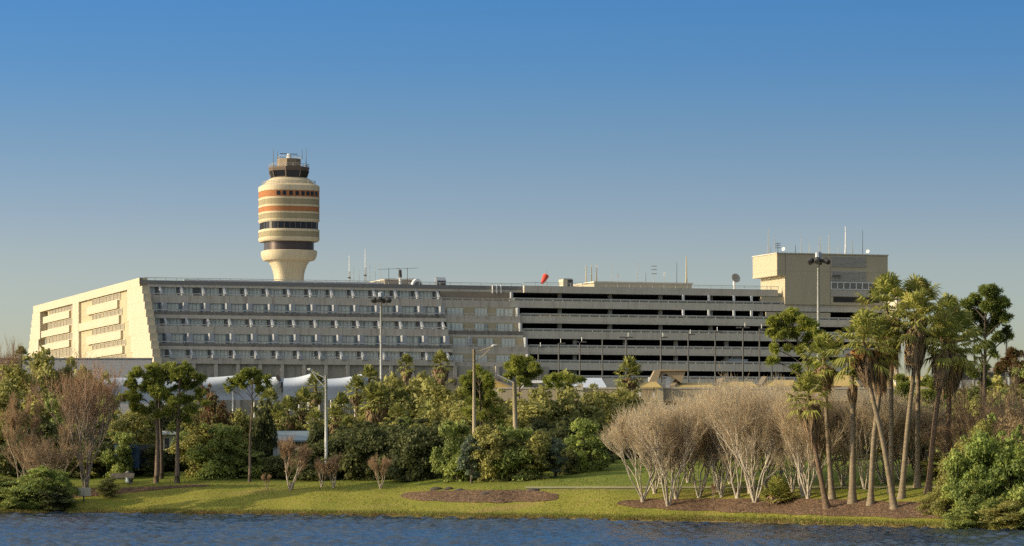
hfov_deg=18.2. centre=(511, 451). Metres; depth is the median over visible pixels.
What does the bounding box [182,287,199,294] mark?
window
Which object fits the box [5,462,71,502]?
shrub
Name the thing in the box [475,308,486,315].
window
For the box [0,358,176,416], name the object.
roadside wall
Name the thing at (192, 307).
window
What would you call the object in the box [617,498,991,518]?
mulch bed
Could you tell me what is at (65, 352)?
window
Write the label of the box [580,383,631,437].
broadleaf tree
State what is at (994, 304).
pine tree
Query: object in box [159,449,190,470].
shrub
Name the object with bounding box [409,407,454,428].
broadleaf tree
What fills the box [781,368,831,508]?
fan palm
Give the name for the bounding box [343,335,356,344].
window
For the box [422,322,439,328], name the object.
window
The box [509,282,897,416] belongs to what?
parking garage
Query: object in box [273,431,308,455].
park shelter
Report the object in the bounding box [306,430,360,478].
hedge shrub
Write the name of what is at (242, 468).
shrub
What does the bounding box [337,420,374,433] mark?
shrub
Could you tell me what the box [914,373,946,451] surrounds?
pine tree
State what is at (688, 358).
parking lamp
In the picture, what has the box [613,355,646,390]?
cabbage palm
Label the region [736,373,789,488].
crape myrtle
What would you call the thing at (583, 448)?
shrub
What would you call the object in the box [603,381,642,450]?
broadleaf tree
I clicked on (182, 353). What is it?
window
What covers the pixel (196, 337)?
window
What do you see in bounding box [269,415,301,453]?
shrub
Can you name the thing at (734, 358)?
pickup truck
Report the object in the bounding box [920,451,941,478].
shrub
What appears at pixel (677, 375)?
butterfly canopy
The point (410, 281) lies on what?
roof hut
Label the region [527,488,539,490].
garden stone
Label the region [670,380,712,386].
awning roof
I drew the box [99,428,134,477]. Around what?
shrub
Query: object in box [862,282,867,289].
window
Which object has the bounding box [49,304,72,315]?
window
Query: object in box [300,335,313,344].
window
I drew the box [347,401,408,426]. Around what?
broadleaf tree
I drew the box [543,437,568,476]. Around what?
shrub
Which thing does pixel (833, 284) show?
window
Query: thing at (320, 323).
window
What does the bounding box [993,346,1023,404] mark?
pine tree
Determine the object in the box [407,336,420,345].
window
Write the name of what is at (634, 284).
roof penthouse
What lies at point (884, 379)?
fan palm
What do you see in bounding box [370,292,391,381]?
light mast
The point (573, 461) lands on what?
shrub
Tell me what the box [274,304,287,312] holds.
window
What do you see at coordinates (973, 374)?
pine tree
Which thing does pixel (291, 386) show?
tent canopy
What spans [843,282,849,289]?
window
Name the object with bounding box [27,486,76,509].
shrub
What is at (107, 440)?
shrub
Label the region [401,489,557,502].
mulch bed
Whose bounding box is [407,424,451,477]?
hedge shrub
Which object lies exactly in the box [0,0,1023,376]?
sky
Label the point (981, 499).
shrub
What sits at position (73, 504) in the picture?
shrub
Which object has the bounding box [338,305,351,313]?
window
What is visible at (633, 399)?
broadleaf tree
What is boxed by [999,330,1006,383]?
parking lamp
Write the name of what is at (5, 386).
broadleaf tree
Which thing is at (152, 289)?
window
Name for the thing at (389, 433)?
hedge shrub
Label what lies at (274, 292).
window
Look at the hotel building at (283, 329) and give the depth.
657.44 m
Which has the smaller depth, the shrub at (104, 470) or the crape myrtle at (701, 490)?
the crape myrtle at (701, 490)
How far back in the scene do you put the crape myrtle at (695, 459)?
232.52 m
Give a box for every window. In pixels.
[46,332,72,343]
[46,347,72,357]
[48,318,72,329]
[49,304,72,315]
[92,292,120,305]
[92,308,122,320]
[92,323,123,335]
[92,339,125,350]
[100,354,125,357]
[150,287,156,294]
[152,303,159,310]
[155,318,162,325]
[158,333,164,342]
[160,349,167,356]
[161,287,178,294]
[166,318,183,325]
[167,303,181,311]
[171,334,185,342]
[171,349,188,357]
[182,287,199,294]
[188,303,202,311]
[188,319,204,325]
[192,350,209,357]
[193,334,206,342]
[204,288,220,295]
[209,319,226,325]
[210,303,223,311]
[214,334,228,343]
[214,350,231,357]
[225,288,242,295]
[230,319,247,326]
[231,304,245,311]
[235,350,252,357]
[236,334,249,343]
[246,288,263,295]
[251,319,268,326]
[252,304,266,312]
[256,350,273,357]
[257,335,270,343]
[268,289,284,296]
[273,320,290,326]
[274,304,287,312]
[277,350,295,358]
[278,335,292,343]
[289,289,306,296]
[294,320,311,327]
[295,305,309,312]
[299,351,316,358]
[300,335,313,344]
[310,289,327,296]
[315,320,332,327]
[317,305,330,312]
[320,351,337,358]
[321,335,335,344]
[332,290,348,297]
[337,321,354,327]
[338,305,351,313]
[341,351,358,358]
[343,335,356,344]
[353,290,370,297]
[358,321,375,327]
[359,306,373,313]
[363,351,379,358]
[364,336,377,344]
[374,290,391,297]
[382,306,394,313]
[382,321,396,328]
[384,352,401,358]
[385,336,399,344]
[396,291,412,298]
[401,321,418,328]
[402,306,415,314]
[406,352,422,359]
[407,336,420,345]
[417,291,434,298]
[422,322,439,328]
[424,307,437,314]
[427,352,435,359]
[428,336,441,345]
[447,308,462,314]
[447,323,462,330]
[450,355,462,361]
[453,338,466,345]
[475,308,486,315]
[475,324,486,330]
[476,355,486,361]
[477,338,492,346]
[496,309,512,315]
[496,324,512,330]
[496,355,509,361]
[501,339,515,346]
[831,282,836,289]
[837,282,843,289]
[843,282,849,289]
[850,282,855,289]
[856,282,861,289]
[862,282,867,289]
[868,282,873,289]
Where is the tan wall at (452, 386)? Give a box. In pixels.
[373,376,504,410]
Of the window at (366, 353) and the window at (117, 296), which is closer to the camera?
the window at (366, 353)
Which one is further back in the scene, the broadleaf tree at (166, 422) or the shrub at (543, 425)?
the broadleaf tree at (166, 422)
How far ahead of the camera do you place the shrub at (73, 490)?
258.23 m
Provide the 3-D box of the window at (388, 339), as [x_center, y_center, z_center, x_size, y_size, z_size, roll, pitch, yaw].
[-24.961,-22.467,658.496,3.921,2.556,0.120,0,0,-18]
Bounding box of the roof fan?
[411,279,422,284]
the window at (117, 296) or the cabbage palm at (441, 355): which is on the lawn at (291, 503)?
the cabbage palm at (441, 355)
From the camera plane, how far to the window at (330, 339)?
654.48 m
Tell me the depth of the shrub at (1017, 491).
202.19 m
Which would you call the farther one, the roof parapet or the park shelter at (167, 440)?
the roof parapet
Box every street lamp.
[307,368,327,477]
[472,344,496,433]
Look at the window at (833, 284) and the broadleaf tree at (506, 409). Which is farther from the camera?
the window at (833, 284)
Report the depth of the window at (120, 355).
676.00 m
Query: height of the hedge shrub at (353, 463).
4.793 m
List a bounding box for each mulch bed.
[19,484,208,496]
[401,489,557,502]
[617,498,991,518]
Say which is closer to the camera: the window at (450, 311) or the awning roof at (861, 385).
the awning roof at (861, 385)
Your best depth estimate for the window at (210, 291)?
655.12 m
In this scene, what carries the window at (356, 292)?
in the hotel building at (283, 329)
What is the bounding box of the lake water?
[0,511,1023,545]
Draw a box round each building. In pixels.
[28,277,548,432]
[959,368,1012,386]
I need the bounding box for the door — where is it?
[165,438,168,448]
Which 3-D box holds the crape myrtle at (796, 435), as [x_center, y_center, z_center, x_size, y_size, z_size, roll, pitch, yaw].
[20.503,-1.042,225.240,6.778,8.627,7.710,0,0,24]
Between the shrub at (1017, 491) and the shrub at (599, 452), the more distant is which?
the shrub at (599, 452)
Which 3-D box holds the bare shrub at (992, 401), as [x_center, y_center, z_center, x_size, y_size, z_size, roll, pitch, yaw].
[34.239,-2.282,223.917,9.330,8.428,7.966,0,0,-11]
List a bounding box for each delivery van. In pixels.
[114,445,155,472]
[521,380,554,386]
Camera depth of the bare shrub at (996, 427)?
219.01 m
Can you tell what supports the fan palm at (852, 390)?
on the mulch bed at (801, 506)
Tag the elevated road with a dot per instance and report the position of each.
(664, 392)
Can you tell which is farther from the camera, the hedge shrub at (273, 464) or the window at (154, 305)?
the window at (154, 305)
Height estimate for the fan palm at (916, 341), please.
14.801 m
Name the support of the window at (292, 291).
in the hotel building at (283, 329)
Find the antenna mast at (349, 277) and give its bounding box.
[348,255,350,281]
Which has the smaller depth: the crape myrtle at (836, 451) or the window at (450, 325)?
the crape myrtle at (836, 451)
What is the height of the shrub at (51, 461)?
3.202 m
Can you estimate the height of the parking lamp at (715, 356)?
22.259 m
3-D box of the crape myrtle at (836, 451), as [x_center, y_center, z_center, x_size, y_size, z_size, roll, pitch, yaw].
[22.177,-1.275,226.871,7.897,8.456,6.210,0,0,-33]
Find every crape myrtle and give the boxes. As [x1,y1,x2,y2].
[261,473,271,488]
[277,432,313,490]
[314,456,325,486]
[325,451,341,487]
[368,454,392,488]
[594,399,678,501]
[618,390,710,505]
[622,400,685,493]
[627,393,682,483]
[644,379,710,498]
[661,384,725,497]
[663,385,710,482]
[681,380,765,483]
[686,373,772,498]
[686,379,749,497]
[691,374,757,491]
[694,371,790,502]
[699,364,791,493]
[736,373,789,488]
[740,372,804,478]
[755,387,845,492]
[763,378,847,496]
[775,380,846,498]
[782,383,866,490]
[798,370,883,485]
[811,383,907,489]
[834,380,931,482]
[872,390,936,482]
[888,394,955,475]
[897,408,940,476]
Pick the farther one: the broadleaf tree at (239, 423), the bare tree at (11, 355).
the bare tree at (11, 355)
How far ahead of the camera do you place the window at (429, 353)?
658.81 m
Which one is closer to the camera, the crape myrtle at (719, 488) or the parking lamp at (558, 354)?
the crape myrtle at (719, 488)
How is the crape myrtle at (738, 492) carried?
on the lawn at (291, 503)
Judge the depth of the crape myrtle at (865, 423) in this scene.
224.01 m
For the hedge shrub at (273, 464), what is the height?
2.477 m
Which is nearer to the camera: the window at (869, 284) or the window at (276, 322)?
the window at (276, 322)
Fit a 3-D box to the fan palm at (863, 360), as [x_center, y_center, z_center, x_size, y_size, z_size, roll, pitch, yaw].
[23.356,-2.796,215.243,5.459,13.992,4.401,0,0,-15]
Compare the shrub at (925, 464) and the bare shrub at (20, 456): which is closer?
the shrub at (925, 464)
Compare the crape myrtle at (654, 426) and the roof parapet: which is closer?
the crape myrtle at (654, 426)
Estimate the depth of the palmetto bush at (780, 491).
224.90 m
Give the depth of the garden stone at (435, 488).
251.74 m
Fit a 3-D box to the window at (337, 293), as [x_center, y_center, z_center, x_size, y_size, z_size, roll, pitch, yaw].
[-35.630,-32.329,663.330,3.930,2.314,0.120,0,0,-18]
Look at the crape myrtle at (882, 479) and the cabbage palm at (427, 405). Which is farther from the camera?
the cabbage palm at (427, 405)
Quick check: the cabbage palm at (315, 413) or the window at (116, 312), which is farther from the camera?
the window at (116, 312)
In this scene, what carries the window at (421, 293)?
in the hotel building at (283, 329)
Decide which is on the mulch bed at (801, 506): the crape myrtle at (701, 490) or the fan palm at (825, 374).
the fan palm at (825, 374)
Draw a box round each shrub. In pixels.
[0,440,32,474]
[0,477,18,493]
[0,486,32,509]
[1,429,59,482]
[1,475,21,487]
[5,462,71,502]
[14,420,98,480]
[17,491,45,508]
[24,445,64,473]
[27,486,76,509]
[44,467,81,495]
[54,447,107,476]
[61,496,77,507]
[75,431,118,473]
[86,420,108,437]
[95,440,113,475]
[96,476,120,497]
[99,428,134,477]
[103,427,147,440]
[116,431,139,470]
[139,444,168,475]
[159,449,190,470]
[216,429,259,477]
[246,412,272,452]
[246,450,271,478]
[256,454,292,479]
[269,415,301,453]
[277,451,309,479]
[289,442,344,480]
[290,417,330,430]
[304,419,330,469]
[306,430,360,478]
[323,413,365,424]
[329,416,368,428]
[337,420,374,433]
[338,425,390,479]
[359,425,409,478]
[367,417,409,436]
[383,426,441,480]
[397,414,418,427]
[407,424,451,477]
[408,417,440,441]
[455,434,483,483]
[463,420,505,470]
[483,425,527,447]
[494,422,540,481]
[513,428,555,479]
[521,426,553,470]
[525,417,558,433]
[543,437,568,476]
[550,428,572,466]
[553,415,582,437]
[560,446,579,474]
[562,413,614,471]
[579,433,610,460]
[599,433,631,458]
[604,453,616,461]
[617,447,646,458]
[913,494,939,515]
[916,408,1000,457]
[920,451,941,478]
[926,480,954,517]
[932,365,1023,442]
[934,446,967,507]
[937,381,1023,447]
[940,501,978,529]
[955,477,1011,521]
[969,497,1023,529]
[982,402,1023,447]
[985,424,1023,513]
[1003,483,1023,527]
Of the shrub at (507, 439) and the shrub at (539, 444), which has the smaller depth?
the shrub at (539, 444)
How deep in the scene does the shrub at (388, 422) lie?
273.14 m
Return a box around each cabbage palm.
[14,345,31,402]
[256,387,280,451]
[269,402,289,430]
[274,394,302,430]
[291,386,315,430]
[303,406,323,430]
[304,369,328,420]
[323,403,342,433]
[324,390,356,431]
[333,413,354,432]
[343,374,365,417]
[358,380,386,423]
[359,364,383,397]
[367,381,398,422]
[383,402,408,425]
[388,385,414,419]
[396,353,414,384]
[413,399,440,424]
[429,349,453,385]
[446,386,466,418]
[553,369,582,399]
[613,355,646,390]
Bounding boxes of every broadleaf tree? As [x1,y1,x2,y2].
[0,355,58,428]
[0,376,25,466]
[14,415,74,463]
[21,345,85,416]
[38,390,92,463]
[74,363,111,423]
[96,390,140,432]
[105,403,155,444]
[140,403,180,447]
[165,414,214,476]
[165,426,185,436]
[170,407,203,455]
[185,419,247,478]
[192,383,220,444]
[200,407,240,439]
[207,400,237,441]
[226,407,255,449]
[247,397,278,463]
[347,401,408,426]
[366,371,418,428]
[392,369,446,422]
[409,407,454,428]
[417,378,458,411]
[429,416,485,481]
[439,395,466,421]
[443,400,494,434]
[468,388,512,428]
[469,422,517,481]
[491,392,556,430]
[494,398,522,421]
[518,383,580,429]
[553,385,607,451]
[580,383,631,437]
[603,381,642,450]
[620,388,660,427]
[863,399,884,452]
[922,387,963,449]
[936,402,964,458]
[940,435,995,517]
[947,411,1005,491]
[951,375,1004,405]
[952,388,975,419]
[952,393,989,441]
[960,412,1023,495]
[987,373,1023,413]
[991,388,1020,429]
[994,407,1023,481]
[1011,367,1023,418]
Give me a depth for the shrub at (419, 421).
270.60 m
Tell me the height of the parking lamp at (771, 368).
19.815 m
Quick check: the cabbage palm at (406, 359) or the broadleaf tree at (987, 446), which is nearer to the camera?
the broadleaf tree at (987, 446)
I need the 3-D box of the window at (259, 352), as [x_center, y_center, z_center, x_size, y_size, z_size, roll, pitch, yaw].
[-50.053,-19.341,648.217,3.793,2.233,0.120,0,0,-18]
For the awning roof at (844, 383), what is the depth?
504.01 m
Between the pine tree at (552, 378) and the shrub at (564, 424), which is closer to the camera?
the shrub at (564, 424)
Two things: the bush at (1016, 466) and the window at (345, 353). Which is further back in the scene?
the window at (345, 353)
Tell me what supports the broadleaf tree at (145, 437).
on the lawn at (291, 503)
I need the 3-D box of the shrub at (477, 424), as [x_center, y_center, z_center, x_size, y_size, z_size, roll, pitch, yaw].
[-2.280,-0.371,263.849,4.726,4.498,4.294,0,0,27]
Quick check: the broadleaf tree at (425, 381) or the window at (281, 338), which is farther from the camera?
the window at (281, 338)
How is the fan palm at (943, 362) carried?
on the lawn at (291, 503)
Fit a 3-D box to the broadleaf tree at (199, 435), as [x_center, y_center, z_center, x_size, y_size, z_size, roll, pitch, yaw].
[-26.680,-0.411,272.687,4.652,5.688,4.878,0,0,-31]
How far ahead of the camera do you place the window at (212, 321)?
650.50 m
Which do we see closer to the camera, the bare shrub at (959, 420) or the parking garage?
the bare shrub at (959, 420)
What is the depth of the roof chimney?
676.72 m
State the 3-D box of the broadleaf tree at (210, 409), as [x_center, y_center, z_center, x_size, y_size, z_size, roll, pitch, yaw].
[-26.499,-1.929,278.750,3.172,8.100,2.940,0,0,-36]
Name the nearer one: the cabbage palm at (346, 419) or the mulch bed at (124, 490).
the mulch bed at (124, 490)
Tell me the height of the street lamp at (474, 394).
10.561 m
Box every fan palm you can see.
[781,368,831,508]
[798,330,845,498]
[826,308,897,509]
[839,364,858,503]
[848,312,902,505]
[852,270,919,493]
[886,286,944,499]
[890,272,949,488]
[921,308,974,493]
[923,292,971,454]
[924,301,995,459]
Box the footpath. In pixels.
[525,486,1005,487]
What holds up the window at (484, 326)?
in the hotel building at (283, 329)
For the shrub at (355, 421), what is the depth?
304.84 m
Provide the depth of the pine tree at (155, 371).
267.78 m
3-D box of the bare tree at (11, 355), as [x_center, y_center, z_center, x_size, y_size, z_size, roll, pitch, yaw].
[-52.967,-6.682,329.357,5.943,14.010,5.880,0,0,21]
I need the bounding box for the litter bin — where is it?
[125,471,133,481]
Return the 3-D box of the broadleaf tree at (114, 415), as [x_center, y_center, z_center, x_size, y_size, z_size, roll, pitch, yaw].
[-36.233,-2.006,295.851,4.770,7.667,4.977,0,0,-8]
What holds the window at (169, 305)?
in the hotel building at (283, 329)
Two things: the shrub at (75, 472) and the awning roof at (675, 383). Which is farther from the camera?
the awning roof at (675, 383)
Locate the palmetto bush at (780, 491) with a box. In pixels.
[760,475,795,504]
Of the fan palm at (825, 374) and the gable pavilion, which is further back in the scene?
the gable pavilion
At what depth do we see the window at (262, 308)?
655.28 m
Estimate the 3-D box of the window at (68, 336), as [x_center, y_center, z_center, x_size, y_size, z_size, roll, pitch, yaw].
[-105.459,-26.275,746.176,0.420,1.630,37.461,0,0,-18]
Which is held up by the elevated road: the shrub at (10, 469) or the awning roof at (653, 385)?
the awning roof at (653, 385)
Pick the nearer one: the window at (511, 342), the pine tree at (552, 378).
the pine tree at (552, 378)
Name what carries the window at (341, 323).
in the hotel building at (283, 329)
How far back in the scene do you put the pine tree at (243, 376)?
265.79 m
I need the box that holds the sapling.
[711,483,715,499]
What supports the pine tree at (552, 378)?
on the lawn at (291, 503)
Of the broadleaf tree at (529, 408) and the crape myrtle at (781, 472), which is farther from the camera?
the broadleaf tree at (529, 408)
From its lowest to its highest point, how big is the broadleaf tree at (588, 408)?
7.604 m
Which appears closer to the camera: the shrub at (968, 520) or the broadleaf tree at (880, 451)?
the shrub at (968, 520)
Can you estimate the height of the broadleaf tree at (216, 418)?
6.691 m
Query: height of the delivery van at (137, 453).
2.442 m
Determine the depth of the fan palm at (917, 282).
221.63 m
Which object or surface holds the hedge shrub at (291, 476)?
on the lawn at (291, 503)
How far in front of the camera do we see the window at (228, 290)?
656.56 m
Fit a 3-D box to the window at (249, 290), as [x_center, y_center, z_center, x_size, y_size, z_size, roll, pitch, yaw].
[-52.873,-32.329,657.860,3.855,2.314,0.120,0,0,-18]
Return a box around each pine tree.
[116,361,178,482]
[143,387,182,478]
[161,359,210,482]
[222,366,272,481]
[458,364,508,429]
[502,354,544,409]
[542,372,588,392]
[763,306,828,457]
[893,373,915,463]
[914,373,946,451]
[958,283,1015,402]
[965,350,993,400]
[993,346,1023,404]
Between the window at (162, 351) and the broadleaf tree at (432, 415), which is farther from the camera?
the window at (162, 351)
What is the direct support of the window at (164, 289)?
in the hotel building at (283, 329)
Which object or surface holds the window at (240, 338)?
in the hotel building at (283, 329)
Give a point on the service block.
(844, 278)
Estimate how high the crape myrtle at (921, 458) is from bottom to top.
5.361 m
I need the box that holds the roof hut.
[370,279,413,283]
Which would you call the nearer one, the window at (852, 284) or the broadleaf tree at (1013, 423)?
the broadleaf tree at (1013, 423)
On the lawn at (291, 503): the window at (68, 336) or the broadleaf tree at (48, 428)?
the broadleaf tree at (48, 428)
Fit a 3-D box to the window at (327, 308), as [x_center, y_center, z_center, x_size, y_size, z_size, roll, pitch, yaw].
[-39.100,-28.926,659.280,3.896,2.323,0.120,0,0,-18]
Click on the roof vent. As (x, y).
(439, 279)
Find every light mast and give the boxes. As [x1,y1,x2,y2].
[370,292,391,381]
[806,251,830,359]
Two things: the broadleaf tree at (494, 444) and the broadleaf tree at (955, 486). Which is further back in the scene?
the broadleaf tree at (494, 444)
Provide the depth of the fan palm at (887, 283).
220.48 m
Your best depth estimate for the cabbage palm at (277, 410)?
300.06 m
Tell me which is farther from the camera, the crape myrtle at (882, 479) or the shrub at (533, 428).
the shrub at (533, 428)
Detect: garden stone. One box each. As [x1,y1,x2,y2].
[430,487,442,489]
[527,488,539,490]
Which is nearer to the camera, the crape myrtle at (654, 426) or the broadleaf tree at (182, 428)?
the crape myrtle at (654, 426)
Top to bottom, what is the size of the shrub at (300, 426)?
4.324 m
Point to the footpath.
(693, 487)
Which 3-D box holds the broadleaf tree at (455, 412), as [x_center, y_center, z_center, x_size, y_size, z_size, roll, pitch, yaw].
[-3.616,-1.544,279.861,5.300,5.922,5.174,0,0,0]
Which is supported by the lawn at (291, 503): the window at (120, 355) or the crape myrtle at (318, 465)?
the crape myrtle at (318, 465)
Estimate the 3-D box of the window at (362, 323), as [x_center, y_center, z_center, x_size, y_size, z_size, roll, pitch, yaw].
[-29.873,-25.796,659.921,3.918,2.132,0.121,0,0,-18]
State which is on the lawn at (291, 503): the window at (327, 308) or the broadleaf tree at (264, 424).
the broadleaf tree at (264, 424)
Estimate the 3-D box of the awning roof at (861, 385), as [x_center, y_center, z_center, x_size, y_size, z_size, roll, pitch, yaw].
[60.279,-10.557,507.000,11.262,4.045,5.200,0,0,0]
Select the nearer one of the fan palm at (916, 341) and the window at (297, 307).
the fan palm at (916, 341)
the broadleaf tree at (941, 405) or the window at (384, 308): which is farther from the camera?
the window at (384, 308)
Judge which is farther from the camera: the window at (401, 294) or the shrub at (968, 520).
the window at (401, 294)
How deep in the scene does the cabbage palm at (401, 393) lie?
295.03 m
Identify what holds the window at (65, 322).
in the hotel building at (283, 329)
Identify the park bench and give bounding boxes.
[110,473,134,483]
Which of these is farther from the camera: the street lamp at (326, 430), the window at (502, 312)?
the window at (502, 312)
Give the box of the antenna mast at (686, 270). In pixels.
[685,256,686,282]
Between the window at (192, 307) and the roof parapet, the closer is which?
the window at (192, 307)
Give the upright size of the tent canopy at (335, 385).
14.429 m
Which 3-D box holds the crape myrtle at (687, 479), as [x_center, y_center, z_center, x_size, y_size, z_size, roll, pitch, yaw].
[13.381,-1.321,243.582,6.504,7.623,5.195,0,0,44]
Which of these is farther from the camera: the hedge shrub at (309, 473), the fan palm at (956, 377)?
the hedge shrub at (309, 473)
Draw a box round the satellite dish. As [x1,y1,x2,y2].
[732,273,739,288]
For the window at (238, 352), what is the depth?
647.02 m
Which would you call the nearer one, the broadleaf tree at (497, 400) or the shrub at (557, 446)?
the shrub at (557, 446)
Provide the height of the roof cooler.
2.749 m
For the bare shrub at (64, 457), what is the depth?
262.60 m
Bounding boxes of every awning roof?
[636,378,661,396]
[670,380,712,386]
[714,378,757,386]
[757,376,795,386]
[800,374,859,386]
[859,376,922,386]
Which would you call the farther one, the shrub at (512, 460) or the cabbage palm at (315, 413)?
the cabbage palm at (315, 413)
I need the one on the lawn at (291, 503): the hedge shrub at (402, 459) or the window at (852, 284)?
the hedge shrub at (402, 459)
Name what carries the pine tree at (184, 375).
on the lawn at (291, 503)
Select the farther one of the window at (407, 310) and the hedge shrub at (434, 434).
the window at (407, 310)
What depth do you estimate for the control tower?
764.62 m
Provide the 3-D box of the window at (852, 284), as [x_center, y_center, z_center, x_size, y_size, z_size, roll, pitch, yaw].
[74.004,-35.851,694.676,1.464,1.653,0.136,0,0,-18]
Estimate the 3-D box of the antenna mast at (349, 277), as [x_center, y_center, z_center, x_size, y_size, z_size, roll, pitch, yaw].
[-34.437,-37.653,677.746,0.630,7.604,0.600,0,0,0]
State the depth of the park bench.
268.83 m
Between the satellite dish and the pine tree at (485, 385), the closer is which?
the pine tree at (485, 385)
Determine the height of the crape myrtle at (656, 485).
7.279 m
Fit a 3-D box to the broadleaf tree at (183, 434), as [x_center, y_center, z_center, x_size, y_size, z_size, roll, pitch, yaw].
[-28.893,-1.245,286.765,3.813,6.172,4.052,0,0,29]
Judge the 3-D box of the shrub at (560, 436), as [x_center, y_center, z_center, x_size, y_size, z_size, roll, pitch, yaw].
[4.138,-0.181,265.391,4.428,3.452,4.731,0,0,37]
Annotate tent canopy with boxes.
[104,378,202,404]
[203,375,283,417]
[283,374,323,419]
[324,374,371,417]
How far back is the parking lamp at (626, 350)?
547.90 m
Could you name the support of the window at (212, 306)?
in the hotel building at (283, 329)
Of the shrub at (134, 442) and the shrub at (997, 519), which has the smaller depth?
the shrub at (997, 519)
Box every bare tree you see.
[0,332,25,400]
[0,390,44,479]
[23,341,126,487]
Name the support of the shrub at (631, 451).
on the lawn at (291, 503)
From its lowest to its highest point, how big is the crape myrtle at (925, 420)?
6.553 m
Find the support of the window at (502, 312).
in the hotel building at (283, 329)
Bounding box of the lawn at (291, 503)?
[0,453,1023,530]
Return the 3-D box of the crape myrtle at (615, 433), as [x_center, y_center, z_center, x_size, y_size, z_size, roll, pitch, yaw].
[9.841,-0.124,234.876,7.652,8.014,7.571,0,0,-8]
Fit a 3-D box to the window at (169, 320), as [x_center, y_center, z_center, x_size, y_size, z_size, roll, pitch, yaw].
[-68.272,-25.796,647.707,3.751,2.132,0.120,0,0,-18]
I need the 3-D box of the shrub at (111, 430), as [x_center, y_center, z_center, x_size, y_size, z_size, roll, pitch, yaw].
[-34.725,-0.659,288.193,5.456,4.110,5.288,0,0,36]
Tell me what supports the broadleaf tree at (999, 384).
on the lawn at (291, 503)
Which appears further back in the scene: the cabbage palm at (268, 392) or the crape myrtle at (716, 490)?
the cabbage palm at (268, 392)
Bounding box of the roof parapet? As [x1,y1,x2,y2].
[183,279,383,283]
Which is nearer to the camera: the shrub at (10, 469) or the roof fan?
the shrub at (10, 469)
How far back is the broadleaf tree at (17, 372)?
298.01 m
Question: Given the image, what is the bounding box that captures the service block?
[752,252,888,305]
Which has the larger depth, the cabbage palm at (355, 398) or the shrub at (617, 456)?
the cabbage palm at (355, 398)
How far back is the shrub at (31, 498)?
256.27 m
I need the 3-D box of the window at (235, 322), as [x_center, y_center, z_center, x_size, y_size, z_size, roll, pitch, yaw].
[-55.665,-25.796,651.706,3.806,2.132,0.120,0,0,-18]
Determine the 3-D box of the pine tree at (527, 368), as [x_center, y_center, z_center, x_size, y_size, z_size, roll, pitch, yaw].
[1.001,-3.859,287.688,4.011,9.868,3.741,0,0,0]
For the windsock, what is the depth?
679.63 m
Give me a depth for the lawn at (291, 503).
250.71 m
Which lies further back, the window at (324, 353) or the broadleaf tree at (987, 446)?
the window at (324, 353)
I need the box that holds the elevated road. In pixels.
[499,384,1023,408]
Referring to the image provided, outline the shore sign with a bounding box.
[77,488,90,501]
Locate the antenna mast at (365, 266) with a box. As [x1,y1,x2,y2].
[364,248,366,281]
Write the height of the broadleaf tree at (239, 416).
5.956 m
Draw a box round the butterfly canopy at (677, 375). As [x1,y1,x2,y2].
[648,369,686,386]
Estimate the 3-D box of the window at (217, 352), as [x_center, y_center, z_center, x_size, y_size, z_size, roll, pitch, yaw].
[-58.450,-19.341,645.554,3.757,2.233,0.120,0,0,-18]
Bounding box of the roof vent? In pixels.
[434,277,445,284]
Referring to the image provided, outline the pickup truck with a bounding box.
[721,356,747,361]
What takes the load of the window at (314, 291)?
in the hotel building at (283, 329)
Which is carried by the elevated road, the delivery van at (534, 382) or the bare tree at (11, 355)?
the delivery van at (534, 382)
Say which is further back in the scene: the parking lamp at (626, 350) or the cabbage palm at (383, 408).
the parking lamp at (626, 350)
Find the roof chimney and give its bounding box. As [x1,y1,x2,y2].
[398,270,401,283]
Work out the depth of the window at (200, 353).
644.34 m
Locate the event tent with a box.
[573,378,605,386]
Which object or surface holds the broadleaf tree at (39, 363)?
on the lawn at (291, 503)
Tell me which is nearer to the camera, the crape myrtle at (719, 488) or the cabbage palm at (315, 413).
the crape myrtle at (719, 488)
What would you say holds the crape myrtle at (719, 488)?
on the lawn at (291, 503)
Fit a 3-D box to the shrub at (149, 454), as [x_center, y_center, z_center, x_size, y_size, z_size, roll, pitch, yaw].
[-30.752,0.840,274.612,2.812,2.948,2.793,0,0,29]
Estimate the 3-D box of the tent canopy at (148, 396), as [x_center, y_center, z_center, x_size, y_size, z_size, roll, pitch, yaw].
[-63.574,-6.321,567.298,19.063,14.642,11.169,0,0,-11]
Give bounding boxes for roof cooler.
[559,278,572,285]
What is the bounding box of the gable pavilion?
[493,379,511,404]
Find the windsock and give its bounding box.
[541,274,548,283]
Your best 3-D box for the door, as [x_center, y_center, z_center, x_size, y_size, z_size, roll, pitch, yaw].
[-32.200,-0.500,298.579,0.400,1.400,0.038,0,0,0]
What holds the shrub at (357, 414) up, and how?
on the lawn at (291, 503)
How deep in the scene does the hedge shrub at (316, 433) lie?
268.05 m
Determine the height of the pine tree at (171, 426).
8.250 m
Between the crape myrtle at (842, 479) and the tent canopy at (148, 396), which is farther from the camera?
the tent canopy at (148, 396)
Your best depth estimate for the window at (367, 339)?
657.21 m
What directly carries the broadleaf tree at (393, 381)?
on the lawn at (291, 503)
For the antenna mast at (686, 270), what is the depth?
704.93 m
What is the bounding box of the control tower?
[258,149,319,280]
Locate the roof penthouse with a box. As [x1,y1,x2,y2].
[573,281,692,287]
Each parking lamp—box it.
[538,342,544,379]
[558,339,564,372]
[573,337,585,376]
[602,339,602,379]
[619,337,632,414]
[660,337,667,383]
[687,330,694,382]
[714,327,721,383]
[736,327,749,381]
[759,324,765,379]
[771,341,772,379]
[972,325,974,385]
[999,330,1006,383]
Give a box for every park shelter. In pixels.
[159,431,175,450]
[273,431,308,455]
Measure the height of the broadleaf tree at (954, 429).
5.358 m
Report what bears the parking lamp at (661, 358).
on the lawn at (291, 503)

